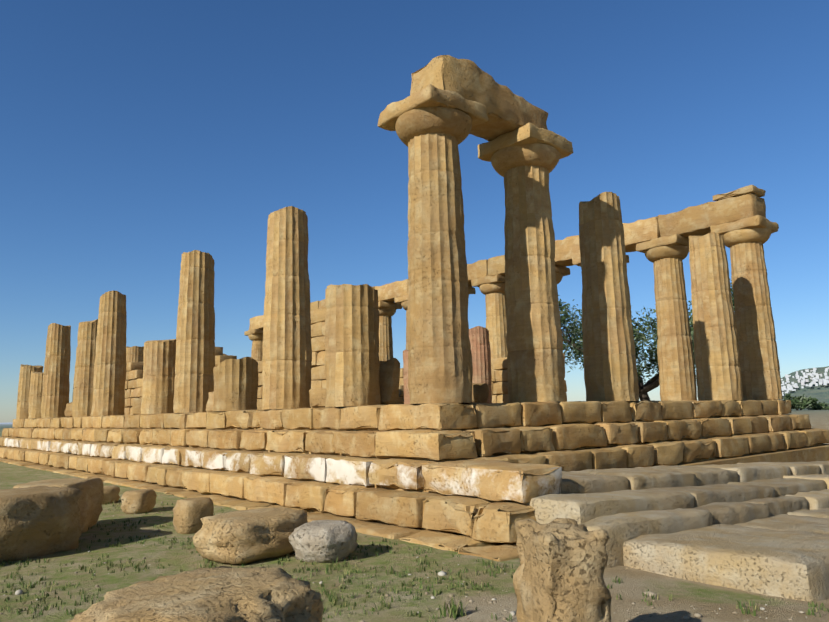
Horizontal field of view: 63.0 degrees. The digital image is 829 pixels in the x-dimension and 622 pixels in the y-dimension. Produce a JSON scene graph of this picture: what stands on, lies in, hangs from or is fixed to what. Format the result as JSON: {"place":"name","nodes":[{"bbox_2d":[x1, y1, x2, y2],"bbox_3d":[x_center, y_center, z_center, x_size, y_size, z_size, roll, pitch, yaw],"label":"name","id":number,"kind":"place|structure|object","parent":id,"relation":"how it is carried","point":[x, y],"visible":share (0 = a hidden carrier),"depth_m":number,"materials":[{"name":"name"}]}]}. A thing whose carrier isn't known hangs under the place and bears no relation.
{"place":"outdoors","nodes":[
{"label":"outdoors","id":0,"kind":"place"},
{"bbox_2d":[0,408,828,621],"bbox_3d":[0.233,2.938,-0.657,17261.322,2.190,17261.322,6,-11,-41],"label":"ground","id":1,"kind":"structure","parent":0,"point":[705,600],"depth_m":8.24,"materials":[{"name":"green plant"}]},
{"bbox_2d":[0,478,357,621],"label":"rocks","id":2,"kind":"object","parent":1,"relation":"on","point":[43,517],"depth_m":9.17,"materials":[{"name":"beige stone"}]},
{"bbox_2d":[0,502,806,621],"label":"pebbles","id":3,"kind":"object","parent":1,"relation":"on","point":[440,573],"visible":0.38,"depth_m":7.16,"materials":[{"name":"grey stone"}]},
{"bbox_2d":[0,399,828,561],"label":"stepped temple base","id":4,"kind":"object","parent":1,"relation":"on","point":[486,528],"depth_m":15.04,"materials":[{"name":"beige stone"}]},
{"bbox_2d":[16,84,782,418],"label":"columns","id":5,"kind":"structure","parent":4,"relation":"on","point":[732,350],"depth_m":18.06,"materials":[{"name":"beige stone"}]},
{"bbox_2d":[249,55,765,329],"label":"architraves","id":6,"kind":"object","parent":5,"relation":"on","point":[508,109],"visible":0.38,"depth_m":24.34,"materials":[{"name":"stone"}]},
{"bbox_2d":[4,402,828,532],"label":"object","id":7,"kind":"object","parent":1,"relation":"on","point":[817,452],"visible":0.06,"depth_m":18.33,"materials":[{"name":"stone"}]},
{"bbox_2d":[64,308,566,416],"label":"inner wall","id":8,"kind":"structure","parent":7,"relation":"on","point":[391,382],"depth_m":23.55,"materials":[{"name":"stone"}]},
{"bbox_2d":[513,518,611,621],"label":"stub","id":9,"kind":"object","parent":1,"relation":"on","point":[558,574],"visible":1,"depth_m":4.70,"materials":[{"name":"beige stone"}]},
{"bbox_2d":[523,461,828,601],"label":"stair","id":10,"kind":"object","parent":1,"relation":"on","point":[759,527],"visible":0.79,"depth_m":10.05,"materials":[{"name":"grey stone"}]},
{"bbox_2d":[558,280,828,409],"bbox_3d":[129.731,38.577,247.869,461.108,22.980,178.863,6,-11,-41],"label":"tree","id":11,"kind":"object","parent":1,"relation":"on","point":[799,402],"depth_m":43.23,"materials":[{"name":"green plant"}]},
{"bbox_2d":[0,0,828,422],"label":"sky","id":12,"kind":"structure","parent":0,"point":[136,136],"materials":[{"name":"blue"}]},
{"bbox_2d":[781,366,828,403],"bbox_3d":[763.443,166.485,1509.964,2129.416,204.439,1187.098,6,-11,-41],"label":"hill","id":13,"kind":"structure","parent":0,"point":[820,393],"depth_m":1706.85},
{"bbox_2d":[781,367,828,395],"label":"town","id":14,"kind":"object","parent":13,"relation":"on","point":[825,381],"visible":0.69,"depth_m":1779.37}
]}

